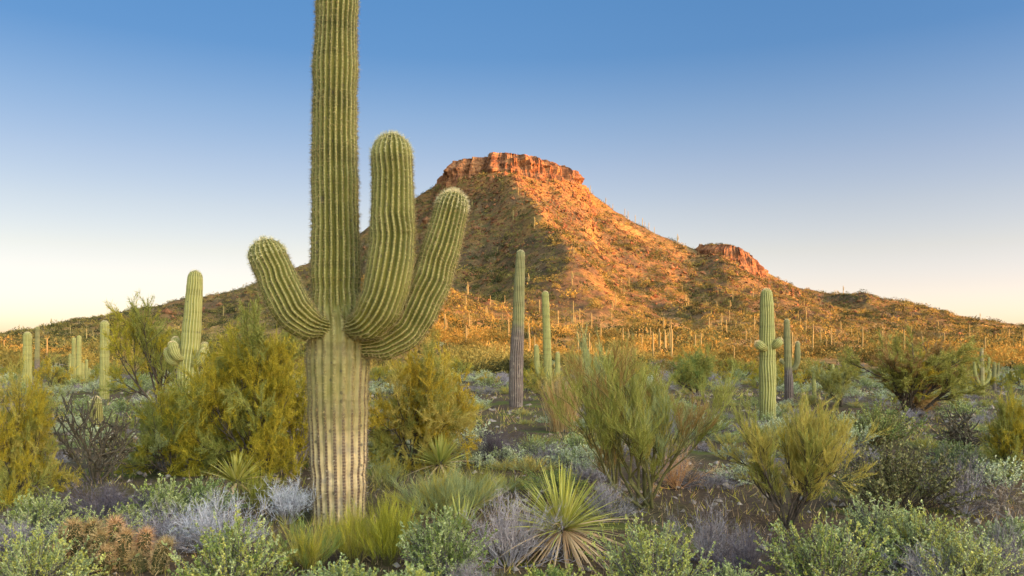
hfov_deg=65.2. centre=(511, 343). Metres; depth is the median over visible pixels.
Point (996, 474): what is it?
brittlebush
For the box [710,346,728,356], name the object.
hillside bush
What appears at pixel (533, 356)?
hillside bush
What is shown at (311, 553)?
grass clump
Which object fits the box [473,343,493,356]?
hillside bush
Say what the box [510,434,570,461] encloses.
desert bush
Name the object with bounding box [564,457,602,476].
brittlebush
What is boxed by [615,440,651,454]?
dead shrub
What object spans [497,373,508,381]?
dead shrub
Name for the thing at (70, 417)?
brittlebush
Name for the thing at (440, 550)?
brittlebush
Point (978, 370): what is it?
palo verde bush
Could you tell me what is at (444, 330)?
hillside bush
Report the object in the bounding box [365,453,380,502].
broom bush
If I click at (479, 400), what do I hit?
brittlebush
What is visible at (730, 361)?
palo verde bush
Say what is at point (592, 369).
palo verde tree
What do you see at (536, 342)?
hillside bush
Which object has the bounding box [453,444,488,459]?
brittlebush
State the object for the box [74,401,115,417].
desert bush
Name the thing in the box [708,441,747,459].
brittlebush
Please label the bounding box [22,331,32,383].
saguaro cactus
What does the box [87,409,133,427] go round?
desert bush
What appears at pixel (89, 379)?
bursage bush
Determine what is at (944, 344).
hillside bush
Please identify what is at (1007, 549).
dead shrub
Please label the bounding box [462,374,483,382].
brittlebush
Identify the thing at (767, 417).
desert bush
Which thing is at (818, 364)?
palo verde bush
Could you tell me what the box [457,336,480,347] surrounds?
hillside bush
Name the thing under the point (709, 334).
scrub
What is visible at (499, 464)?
bursage bush
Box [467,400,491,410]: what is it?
bursage bush
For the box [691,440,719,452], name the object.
dead shrub
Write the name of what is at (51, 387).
bursage bush
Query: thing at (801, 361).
hillside bush
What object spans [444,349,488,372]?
hillside bush
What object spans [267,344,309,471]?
palo verde tree
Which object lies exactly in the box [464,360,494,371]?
hillside bush
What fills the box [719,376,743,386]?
desert bush
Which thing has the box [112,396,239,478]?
shrub
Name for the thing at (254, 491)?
shrub
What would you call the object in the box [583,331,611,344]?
hillside bush
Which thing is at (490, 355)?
hillside bush
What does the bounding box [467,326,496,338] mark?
hillside bush
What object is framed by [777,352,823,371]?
hillside bush
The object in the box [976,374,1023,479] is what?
palo verde tree
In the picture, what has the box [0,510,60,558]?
dead shrub
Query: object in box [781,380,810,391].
desert bush
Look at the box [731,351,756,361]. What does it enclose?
hillside bush
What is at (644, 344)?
hillside bush
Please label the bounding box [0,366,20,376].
palo verde bush
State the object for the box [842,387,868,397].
brittlebush
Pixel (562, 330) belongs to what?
hillside bush
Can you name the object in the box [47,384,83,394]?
brittlebush
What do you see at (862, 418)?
desert bush
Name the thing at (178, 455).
brittlebush
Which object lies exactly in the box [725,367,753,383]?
desert bush
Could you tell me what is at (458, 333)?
hillside bush
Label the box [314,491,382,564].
broom bush
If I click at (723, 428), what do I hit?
desert bush
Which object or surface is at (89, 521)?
brittlebush
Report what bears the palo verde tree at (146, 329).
on the ground at (707, 457)
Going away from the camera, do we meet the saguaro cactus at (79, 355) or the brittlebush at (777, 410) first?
the brittlebush at (777, 410)
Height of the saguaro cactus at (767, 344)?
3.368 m
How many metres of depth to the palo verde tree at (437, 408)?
10.33 m
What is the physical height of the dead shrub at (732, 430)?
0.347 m
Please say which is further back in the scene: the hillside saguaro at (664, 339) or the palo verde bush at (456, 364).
the hillside saguaro at (664, 339)
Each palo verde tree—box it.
[0,350,84,509]
[95,290,204,407]
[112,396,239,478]
[114,350,237,475]
[155,297,308,482]
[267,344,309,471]
[367,331,484,475]
[537,331,751,507]
[562,347,628,442]
[576,323,643,489]
[667,340,720,394]
[704,369,892,528]
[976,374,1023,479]
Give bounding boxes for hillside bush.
[0,341,21,348]
[0,341,22,356]
[0,345,32,355]
[0,349,56,368]
[0,350,22,361]
[1,354,44,368]
[32,345,52,356]
[42,347,64,352]
[54,346,83,353]
[69,347,93,358]
[82,340,99,350]
[82,347,121,370]
[87,348,119,360]
[97,342,133,354]
[113,349,144,359]
[370,358,398,364]
[414,336,439,351]
[423,348,463,363]
[424,323,441,341]
[431,323,452,340]
[432,322,444,336]
[437,313,461,323]
[437,342,473,357]
[440,331,461,345]
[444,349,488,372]
[447,345,475,354]
[450,327,464,337]
[454,337,476,349]
[457,333,478,341]
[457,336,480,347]
[463,338,493,351]
[464,341,509,369]
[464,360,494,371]
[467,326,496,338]
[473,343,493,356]
[477,335,493,343]
[479,329,510,342]
[484,338,506,351]
[487,326,504,336]
[488,358,528,373]
[493,337,510,350]
[496,363,525,372]
[498,354,553,369]
[499,342,533,356]
[523,346,542,360]
[523,352,554,364]
[524,322,541,334]
[524,332,558,349]
[524,361,554,372]
[550,323,576,335]
[551,344,569,353]
[579,344,611,358]
[581,340,609,349]
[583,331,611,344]
[593,328,621,340]
[594,335,632,351]
[605,342,651,362]
[619,340,649,354]
[620,337,654,346]
[629,336,649,347]
[631,348,655,362]
[635,332,663,348]
[637,344,660,358]
[642,324,663,334]
[649,359,677,372]
[651,349,682,361]
[665,345,705,361]
[674,343,711,357]
[680,349,726,370]
[704,340,726,350]
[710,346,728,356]
[711,350,738,371]
[716,344,744,357]
[719,345,758,360]
[729,342,754,350]
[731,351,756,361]
[737,360,758,372]
[739,342,758,354]
[747,360,780,372]
[776,348,794,358]
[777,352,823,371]
[792,357,816,371]
[801,346,830,357]
[807,341,833,352]
[854,345,891,362]
[862,341,891,354]
[911,339,940,349]
[923,339,957,349]
[970,345,1023,369]
[971,344,989,353]
[977,348,1005,360]
[990,343,1023,357]
[1002,346,1023,359]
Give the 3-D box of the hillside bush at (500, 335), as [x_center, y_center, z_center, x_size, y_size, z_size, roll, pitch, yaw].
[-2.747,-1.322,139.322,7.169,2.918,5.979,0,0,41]
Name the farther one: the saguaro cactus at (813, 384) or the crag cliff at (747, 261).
the crag cliff at (747, 261)
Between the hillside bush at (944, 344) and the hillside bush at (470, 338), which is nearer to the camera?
the hillside bush at (470, 338)
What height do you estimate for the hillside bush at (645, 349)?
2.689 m
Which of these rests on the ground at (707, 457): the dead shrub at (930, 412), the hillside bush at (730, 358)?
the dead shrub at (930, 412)
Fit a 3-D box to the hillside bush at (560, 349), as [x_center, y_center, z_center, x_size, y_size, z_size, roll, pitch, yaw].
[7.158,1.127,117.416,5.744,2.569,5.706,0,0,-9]
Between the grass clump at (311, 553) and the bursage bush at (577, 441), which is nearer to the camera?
the grass clump at (311, 553)
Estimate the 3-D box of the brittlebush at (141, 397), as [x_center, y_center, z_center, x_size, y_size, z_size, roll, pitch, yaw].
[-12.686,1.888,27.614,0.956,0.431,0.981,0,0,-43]
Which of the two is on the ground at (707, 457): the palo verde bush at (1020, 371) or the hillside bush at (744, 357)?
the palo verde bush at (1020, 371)
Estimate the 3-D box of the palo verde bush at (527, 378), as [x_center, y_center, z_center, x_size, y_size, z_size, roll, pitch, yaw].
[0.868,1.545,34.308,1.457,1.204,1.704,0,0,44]
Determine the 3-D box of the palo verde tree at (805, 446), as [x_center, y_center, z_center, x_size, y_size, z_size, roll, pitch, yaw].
[2.494,0.920,7.023,1.477,1.445,1.256,0,0,0]
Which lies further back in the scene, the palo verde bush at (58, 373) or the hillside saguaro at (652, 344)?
the hillside saguaro at (652, 344)
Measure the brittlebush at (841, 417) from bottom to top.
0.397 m
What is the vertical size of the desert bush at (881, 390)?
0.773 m
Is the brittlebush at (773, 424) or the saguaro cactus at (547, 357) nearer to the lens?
the brittlebush at (773, 424)
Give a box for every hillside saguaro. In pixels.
[46,339,47,355]
[444,314,446,342]
[465,326,467,339]
[652,333,653,359]
[664,330,665,350]
[671,329,672,359]
[791,332,794,356]
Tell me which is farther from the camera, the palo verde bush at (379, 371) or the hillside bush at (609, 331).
the hillside bush at (609, 331)
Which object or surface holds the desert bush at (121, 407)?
on the ground at (707, 457)
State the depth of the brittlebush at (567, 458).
10.50 m
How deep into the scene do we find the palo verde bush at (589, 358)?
54.51 m
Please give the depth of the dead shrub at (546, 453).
10.96 m
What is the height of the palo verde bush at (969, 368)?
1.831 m
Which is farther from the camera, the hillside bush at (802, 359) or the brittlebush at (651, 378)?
the hillside bush at (802, 359)
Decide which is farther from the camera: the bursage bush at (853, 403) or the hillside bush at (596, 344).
the hillside bush at (596, 344)
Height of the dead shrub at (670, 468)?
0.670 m
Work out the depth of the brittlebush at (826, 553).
5.00 m
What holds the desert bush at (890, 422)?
on the ground at (707, 457)
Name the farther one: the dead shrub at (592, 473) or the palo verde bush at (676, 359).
the palo verde bush at (676, 359)
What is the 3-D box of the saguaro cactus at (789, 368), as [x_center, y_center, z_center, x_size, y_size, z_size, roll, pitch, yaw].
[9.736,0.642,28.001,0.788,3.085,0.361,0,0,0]
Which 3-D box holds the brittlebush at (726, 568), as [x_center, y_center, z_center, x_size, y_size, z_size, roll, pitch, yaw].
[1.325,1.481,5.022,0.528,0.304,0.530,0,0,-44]
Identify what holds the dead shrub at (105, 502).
on the ground at (707, 457)
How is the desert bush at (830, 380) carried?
on the ground at (707, 457)
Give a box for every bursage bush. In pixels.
[43,382,73,390]
[83,378,95,382]
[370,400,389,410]
[428,439,470,452]
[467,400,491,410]
[483,457,521,471]
[489,452,563,472]
[491,473,530,491]
[492,386,508,393]
[513,408,535,414]
[513,432,558,447]
[514,419,534,424]
[552,432,598,451]
[675,388,699,393]
[708,431,743,443]
[736,379,751,384]
[761,423,794,438]
[776,401,799,412]
[791,395,822,404]
[846,400,869,406]
[898,433,949,449]
[957,388,991,397]
[963,445,1019,464]
[969,398,996,406]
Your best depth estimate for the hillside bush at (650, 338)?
142.29 m
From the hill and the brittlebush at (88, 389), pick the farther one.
the hill
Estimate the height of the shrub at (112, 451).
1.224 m
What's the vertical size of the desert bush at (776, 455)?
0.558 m
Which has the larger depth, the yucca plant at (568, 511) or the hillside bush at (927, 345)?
the hillside bush at (927, 345)
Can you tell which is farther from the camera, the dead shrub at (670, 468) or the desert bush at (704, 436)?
the desert bush at (704, 436)
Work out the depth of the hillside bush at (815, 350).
126.03 m
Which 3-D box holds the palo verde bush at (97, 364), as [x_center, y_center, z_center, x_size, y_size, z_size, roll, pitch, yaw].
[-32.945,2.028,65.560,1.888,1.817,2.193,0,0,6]
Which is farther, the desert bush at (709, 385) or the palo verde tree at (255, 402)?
the desert bush at (709, 385)
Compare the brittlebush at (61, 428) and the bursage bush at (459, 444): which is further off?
the brittlebush at (61, 428)
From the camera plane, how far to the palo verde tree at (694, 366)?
29.83 m
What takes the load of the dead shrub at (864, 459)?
on the ground at (707, 457)
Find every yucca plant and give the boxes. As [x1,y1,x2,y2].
[206,449,260,498]
[406,433,473,477]
[429,486,489,554]
[493,455,640,574]
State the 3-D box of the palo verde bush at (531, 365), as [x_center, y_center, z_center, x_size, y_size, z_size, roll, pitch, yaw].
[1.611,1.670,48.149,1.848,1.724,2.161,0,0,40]
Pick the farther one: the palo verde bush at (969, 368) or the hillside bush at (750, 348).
the hillside bush at (750, 348)
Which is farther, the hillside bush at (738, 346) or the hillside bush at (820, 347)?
the hillside bush at (820, 347)
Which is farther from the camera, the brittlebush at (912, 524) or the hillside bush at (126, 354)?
the hillside bush at (126, 354)
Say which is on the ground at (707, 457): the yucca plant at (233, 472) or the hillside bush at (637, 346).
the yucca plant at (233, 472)
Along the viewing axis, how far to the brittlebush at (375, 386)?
35.68 m
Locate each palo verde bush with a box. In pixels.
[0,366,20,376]
[32,351,78,386]
[32,360,48,370]
[50,374,83,387]
[88,366,99,379]
[93,360,122,376]
[94,365,131,382]
[123,361,150,375]
[370,364,396,384]
[373,362,397,377]
[439,361,465,371]
[449,355,473,375]
[477,370,499,383]
[508,366,542,392]
[523,360,543,383]
[575,352,607,370]
[602,362,649,375]
[626,369,647,386]
[636,360,653,377]
[673,353,686,363]
[711,365,735,381]
[717,358,738,371]
[732,360,757,375]
[746,373,783,390]
[747,367,758,384]
[776,355,817,386]
[776,366,807,388]
[801,360,826,382]
[834,360,862,379]
[866,361,875,366]
[959,365,1001,391]
[963,356,985,371]
[968,365,991,377]
[987,373,1015,387]
[1004,364,1023,387]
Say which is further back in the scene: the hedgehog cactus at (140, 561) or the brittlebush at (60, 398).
the brittlebush at (60, 398)
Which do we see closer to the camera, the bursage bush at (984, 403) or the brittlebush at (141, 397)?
the bursage bush at (984, 403)
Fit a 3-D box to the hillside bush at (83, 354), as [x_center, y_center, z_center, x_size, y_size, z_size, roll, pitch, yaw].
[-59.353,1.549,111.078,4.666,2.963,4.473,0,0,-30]
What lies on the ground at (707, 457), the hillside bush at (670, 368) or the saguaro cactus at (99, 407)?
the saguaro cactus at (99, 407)
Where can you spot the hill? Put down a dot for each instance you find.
(580, 302)
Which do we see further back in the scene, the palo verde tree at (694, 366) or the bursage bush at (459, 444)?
the palo verde tree at (694, 366)
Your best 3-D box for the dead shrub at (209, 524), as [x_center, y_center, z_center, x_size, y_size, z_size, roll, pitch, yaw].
[-2.260,1.336,6.100,0.974,0.572,1.073,0,0,0]
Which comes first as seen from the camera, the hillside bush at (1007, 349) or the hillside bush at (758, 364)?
the hillside bush at (758, 364)
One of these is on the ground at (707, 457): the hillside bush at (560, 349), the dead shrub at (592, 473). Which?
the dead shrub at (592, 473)
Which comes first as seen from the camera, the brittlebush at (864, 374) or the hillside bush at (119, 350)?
the brittlebush at (864, 374)
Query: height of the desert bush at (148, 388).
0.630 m
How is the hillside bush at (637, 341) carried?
on the hill
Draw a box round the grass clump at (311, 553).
[246,507,347,573]
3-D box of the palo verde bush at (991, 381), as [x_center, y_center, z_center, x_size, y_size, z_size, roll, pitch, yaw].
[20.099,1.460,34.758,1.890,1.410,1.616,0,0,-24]
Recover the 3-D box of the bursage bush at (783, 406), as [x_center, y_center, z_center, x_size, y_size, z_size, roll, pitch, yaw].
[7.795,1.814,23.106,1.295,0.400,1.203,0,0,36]
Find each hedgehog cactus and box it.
[48,513,156,575]
[120,534,178,574]
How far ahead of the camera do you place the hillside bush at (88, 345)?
152.59 m
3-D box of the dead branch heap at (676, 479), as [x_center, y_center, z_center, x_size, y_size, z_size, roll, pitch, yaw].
[1.925,1.418,9.247,0.983,0.822,0.942,0,0,0]
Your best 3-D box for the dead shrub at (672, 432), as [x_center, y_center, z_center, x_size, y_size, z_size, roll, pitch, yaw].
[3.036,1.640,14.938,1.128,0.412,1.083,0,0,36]
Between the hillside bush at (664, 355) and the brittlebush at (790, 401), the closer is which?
the brittlebush at (790, 401)
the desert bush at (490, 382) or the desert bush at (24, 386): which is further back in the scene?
the desert bush at (490, 382)
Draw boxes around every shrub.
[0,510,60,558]
[8,469,186,533]
[10,452,81,463]
[48,391,139,483]
[114,491,202,557]
[134,484,277,557]
[151,452,215,472]
[255,471,321,524]
[440,558,504,575]
[450,421,546,462]
[455,470,585,572]
[469,383,480,391]
[474,433,519,455]
[476,385,497,394]
[492,377,508,386]
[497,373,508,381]
[518,438,586,468]
[564,461,611,485]
[580,468,651,522]
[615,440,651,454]
[633,445,695,482]
[653,490,766,567]
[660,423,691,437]
[679,467,748,489]
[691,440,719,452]
[703,518,779,575]
[714,422,740,432]
[721,412,734,420]
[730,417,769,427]
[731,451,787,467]
[823,432,996,516]
[836,442,880,467]
[842,395,875,404]
[867,398,893,405]
[874,538,989,575]
[898,405,931,422]
[898,408,937,418]
[915,445,1018,517]
[938,398,981,408]
[957,507,1023,575]
[959,410,998,422]
[963,394,990,399]
[969,415,993,425]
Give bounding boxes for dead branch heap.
[650,438,722,490]
[968,478,1023,520]
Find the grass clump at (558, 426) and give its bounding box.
[535,370,581,432]
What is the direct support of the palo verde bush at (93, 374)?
on the ground at (707, 457)
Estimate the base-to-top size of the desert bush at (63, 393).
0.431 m
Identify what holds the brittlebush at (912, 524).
on the ground at (707, 457)
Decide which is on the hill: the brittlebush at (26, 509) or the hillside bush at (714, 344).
the hillside bush at (714, 344)
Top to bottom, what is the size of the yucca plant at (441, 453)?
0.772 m
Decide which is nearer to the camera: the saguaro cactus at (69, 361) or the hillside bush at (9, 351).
the saguaro cactus at (69, 361)
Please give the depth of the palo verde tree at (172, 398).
10.51 m
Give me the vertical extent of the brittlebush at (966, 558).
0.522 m
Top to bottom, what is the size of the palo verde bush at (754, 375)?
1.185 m
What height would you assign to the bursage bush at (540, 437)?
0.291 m
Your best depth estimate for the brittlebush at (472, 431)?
13.53 m
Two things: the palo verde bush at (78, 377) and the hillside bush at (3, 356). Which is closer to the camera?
the palo verde bush at (78, 377)
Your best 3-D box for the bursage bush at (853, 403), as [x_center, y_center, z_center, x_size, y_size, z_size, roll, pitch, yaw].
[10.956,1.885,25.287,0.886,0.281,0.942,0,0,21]
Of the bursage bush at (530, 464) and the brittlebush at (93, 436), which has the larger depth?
the brittlebush at (93, 436)
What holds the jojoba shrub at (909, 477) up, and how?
on the ground at (707, 457)
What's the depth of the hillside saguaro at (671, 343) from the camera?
106.30 m
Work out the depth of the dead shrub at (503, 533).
5.78 m
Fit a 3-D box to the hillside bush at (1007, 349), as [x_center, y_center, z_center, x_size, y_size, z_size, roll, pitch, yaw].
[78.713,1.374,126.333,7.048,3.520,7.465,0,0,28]
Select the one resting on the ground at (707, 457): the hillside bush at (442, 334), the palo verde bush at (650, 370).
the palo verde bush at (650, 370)
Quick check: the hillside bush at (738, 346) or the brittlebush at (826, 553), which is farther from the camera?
the hillside bush at (738, 346)
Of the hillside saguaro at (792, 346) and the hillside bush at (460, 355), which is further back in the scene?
the hillside saguaro at (792, 346)
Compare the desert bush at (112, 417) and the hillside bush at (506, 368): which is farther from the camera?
the hillside bush at (506, 368)
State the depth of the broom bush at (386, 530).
5.77 m
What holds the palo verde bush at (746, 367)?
on the ground at (707, 457)
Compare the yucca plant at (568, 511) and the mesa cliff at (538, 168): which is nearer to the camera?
the yucca plant at (568, 511)
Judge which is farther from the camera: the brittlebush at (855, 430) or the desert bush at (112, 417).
the desert bush at (112, 417)
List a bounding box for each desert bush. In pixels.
[0,372,33,387]
[5,380,43,397]
[49,390,73,399]
[53,394,89,415]
[56,376,90,387]
[60,436,96,448]
[70,421,110,435]
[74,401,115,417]
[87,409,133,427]
[104,395,143,416]
[120,373,170,389]
[123,381,155,394]
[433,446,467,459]
[450,368,468,381]
[473,374,503,387]
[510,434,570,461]
[523,361,567,400]
[553,427,600,454]
[668,398,709,416]
[672,423,722,440]
[697,416,739,436]
[705,381,719,390]
[709,412,735,421]
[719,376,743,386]
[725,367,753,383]
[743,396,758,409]
[752,410,782,423]
[753,408,785,418]
[772,432,843,459]
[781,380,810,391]
[808,358,862,406]
[813,393,945,445]
[846,410,887,429]
[851,376,879,388]
[868,384,904,395]
[933,395,986,413]
[935,398,995,421]
[946,453,1008,478]
[957,422,994,438]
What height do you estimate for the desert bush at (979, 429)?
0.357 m
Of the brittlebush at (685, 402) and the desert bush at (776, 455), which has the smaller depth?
the desert bush at (776, 455)
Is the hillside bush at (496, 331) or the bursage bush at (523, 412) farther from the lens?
the hillside bush at (496, 331)
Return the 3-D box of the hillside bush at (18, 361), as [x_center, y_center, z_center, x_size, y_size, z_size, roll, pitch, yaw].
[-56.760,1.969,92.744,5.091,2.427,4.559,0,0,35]
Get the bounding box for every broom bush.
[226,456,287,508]
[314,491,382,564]
[338,482,436,567]
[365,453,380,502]
[366,444,412,489]
[378,457,519,519]
[449,460,509,494]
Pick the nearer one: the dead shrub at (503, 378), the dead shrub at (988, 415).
the dead shrub at (988, 415)
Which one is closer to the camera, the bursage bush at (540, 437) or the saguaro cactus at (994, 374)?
the bursage bush at (540, 437)
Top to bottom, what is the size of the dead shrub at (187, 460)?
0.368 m
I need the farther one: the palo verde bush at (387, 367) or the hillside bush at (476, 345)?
the hillside bush at (476, 345)
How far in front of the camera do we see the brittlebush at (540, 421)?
19.11 m
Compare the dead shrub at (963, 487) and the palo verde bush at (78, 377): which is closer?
the dead shrub at (963, 487)
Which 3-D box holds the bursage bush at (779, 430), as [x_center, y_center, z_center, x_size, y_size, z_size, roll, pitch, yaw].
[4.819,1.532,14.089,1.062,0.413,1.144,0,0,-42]
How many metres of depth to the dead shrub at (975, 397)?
29.19 m
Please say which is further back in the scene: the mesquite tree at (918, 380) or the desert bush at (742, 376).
the desert bush at (742, 376)
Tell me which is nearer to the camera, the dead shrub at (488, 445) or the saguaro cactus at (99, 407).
the dead shrub at (488, 445)
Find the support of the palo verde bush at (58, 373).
on the ground at (707, 457)
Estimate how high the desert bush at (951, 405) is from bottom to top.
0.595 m
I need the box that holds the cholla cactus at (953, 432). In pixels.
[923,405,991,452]
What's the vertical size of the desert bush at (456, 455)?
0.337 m
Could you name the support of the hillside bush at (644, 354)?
on the hill
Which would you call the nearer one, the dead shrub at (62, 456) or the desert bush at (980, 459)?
the desert bush at (980, 459)
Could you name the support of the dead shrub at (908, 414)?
on the ground at (707, 457)
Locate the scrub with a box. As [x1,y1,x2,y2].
[0,154,1023,372]
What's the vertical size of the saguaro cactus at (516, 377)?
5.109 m
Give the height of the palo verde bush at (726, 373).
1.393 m
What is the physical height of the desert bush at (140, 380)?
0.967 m
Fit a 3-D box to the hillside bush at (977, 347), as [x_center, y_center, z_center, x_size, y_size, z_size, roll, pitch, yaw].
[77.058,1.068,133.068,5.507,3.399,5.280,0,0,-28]
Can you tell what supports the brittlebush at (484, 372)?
on the ground at (707, 457)
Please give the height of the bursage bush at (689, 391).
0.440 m
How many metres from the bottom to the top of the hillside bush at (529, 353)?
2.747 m
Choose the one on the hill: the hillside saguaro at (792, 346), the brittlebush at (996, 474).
the hillside saguaro at (792, 346)
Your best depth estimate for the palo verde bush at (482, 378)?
45.31 m
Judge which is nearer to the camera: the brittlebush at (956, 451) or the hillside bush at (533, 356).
the brittlebush at (956, 451)
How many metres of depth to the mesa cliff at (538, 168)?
366.90 m
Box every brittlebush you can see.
[0,486,88,537]
[0,502,194,575]
[0,517,107,575]
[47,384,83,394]
[49,422,69,433]
[52,396,69,402]
[64,419,88,426]
[66,413,88,422]
[69,425,137,443]
[77,381,115,392]
[87,376,122,384]
[110,473,217,525]
[125,439,179,464]
[133,393,155,403]
[161,505,316,575]
[177,475,251,517]
[300,552,383,575]
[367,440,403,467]
[368,381,377,389]
[370,382,402,394]
[383,559,452,575]
[396,503,498,575]
[449,420,502,446]
[449,451,495,467]
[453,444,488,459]
[456,395,492,407]
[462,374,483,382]
[473,369,495,376]
[480,441,532,464]
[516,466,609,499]
[524,563,584,575]
[535,416,551,422]
[542,443,598,468]
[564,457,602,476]
[566,444,603,461]
[578,512,721,575]
[646,373,665,385]
[666,398,696,408]
[680,558,758,575]
[691,415,731,424]
[707,459,774,485]
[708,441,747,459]
[736,511,906,575]
[750,403,790,417]
[757,416,790,436]
[776,382,810,393]
[779,398,801,405]
[802,382,821,391]
[815,490,947,562]
[826,420,881,448]
[830,411,858,422]
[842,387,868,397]
[856,499,985,573]
[857,369,870,376]
[870,388,897,400]
[885,517,1023,575]
[920,435,996,469]
[950,455,1023,491]
[974,452,1023,479]
[974,510,1023,555]
[988,372,1019,386]
[1000,366,1013,371]
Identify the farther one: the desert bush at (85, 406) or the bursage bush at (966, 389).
the bursage bush at (966, 389)
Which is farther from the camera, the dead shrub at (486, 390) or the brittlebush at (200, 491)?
the dead shrub at (486, 390)
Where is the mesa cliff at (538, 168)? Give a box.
[429,152,597,215]
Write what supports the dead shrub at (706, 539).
on the ground at (707, 457)
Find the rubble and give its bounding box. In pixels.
[33,171,998,362]
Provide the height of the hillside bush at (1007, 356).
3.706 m
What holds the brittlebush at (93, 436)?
on the ground at (707, 457)
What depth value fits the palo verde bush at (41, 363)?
84.40 m
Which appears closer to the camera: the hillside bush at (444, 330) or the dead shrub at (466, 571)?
the dead shrub at (466, 571)
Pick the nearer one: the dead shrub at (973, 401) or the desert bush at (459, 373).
the dead shrub at (973, 401)
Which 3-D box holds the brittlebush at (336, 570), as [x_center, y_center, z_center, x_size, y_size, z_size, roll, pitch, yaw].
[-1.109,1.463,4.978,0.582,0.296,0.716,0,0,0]
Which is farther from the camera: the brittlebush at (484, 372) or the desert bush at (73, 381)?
the brittlebush at (484, 372)
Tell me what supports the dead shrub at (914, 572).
on the ground at (707, 457)
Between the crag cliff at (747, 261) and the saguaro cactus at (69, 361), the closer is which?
the saguaro cactus at (69, 361)
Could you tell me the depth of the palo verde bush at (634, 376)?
36.85 m
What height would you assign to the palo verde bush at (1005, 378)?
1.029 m
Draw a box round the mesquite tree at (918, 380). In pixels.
[837,323,998,418]
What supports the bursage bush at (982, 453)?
on the ground at (707, 457)
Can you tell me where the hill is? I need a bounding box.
[7,172,1023,371]
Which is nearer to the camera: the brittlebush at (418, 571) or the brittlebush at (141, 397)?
the brittlebush at (418, 571)
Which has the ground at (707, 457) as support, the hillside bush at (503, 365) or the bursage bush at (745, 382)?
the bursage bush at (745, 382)
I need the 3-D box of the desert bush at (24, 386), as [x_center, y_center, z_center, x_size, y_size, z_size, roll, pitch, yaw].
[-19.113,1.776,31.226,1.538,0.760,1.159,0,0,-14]
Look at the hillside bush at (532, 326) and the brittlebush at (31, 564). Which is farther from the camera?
the hillside bush at (532, 326)
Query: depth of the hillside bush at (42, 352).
122.11 m
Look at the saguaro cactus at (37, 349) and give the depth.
57.88 m
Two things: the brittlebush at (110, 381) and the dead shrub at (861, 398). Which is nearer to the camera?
the dead shrub at (861, 398)
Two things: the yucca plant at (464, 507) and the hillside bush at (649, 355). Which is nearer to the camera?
the yucca plant at (464, 507)
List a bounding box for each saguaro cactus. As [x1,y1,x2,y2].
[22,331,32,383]
[34,326,39,376]
[68,354,71,375]
[71,337,75,379]
[76,335,81,383]
[82,362,84,382]
[85,359,87,380]
[89,396,103,426]
[99,320,109,398]
[163,270,208,398]
[244,0,470,525]
[508,250,524,406]
[533,291,560,390]
[754,288,782,422]
[779,319,800,399]
[812,373,815,395]
[973,347,990,394]
[992,362,999,389]
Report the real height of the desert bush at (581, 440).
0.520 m
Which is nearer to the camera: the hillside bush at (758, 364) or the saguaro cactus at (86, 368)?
the saguaro cactus at (86, 368)
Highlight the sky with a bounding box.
[0,0,1023,332]
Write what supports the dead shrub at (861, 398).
on the ground at (707, 457)
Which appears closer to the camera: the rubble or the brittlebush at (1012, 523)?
the brittlebush at (1012, 523)
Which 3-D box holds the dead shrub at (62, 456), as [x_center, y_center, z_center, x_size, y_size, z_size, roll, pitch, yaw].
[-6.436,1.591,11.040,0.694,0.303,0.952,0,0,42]
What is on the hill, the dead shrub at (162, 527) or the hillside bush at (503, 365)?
the hillside bush at (503, 365)
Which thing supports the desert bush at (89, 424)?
on the ground at (707, 457)
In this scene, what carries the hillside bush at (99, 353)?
on the hill
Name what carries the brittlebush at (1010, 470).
on the ground at (707, 457)
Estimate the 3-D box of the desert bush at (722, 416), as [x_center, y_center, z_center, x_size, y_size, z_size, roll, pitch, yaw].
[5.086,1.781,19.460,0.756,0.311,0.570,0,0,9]
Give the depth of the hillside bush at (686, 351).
107.17 m
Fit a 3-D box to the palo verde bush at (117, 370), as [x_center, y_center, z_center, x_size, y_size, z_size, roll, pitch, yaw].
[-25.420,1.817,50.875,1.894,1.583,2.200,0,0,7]
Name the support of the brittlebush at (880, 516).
on the ground at (707, 457)
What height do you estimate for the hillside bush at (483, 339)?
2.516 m
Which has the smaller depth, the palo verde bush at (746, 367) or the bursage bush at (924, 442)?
the bursage bush at (924, 442)
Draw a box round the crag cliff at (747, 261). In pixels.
[695,244,768,276]
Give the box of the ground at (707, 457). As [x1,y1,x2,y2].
[0,369,1023,575]
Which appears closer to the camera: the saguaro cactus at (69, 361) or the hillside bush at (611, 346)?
the saguaro cactus at (69, 361)
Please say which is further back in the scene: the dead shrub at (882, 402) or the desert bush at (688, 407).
the dead shrub at (882, 402)
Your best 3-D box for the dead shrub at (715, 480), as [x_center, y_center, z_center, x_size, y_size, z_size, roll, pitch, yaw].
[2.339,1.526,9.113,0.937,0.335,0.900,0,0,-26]

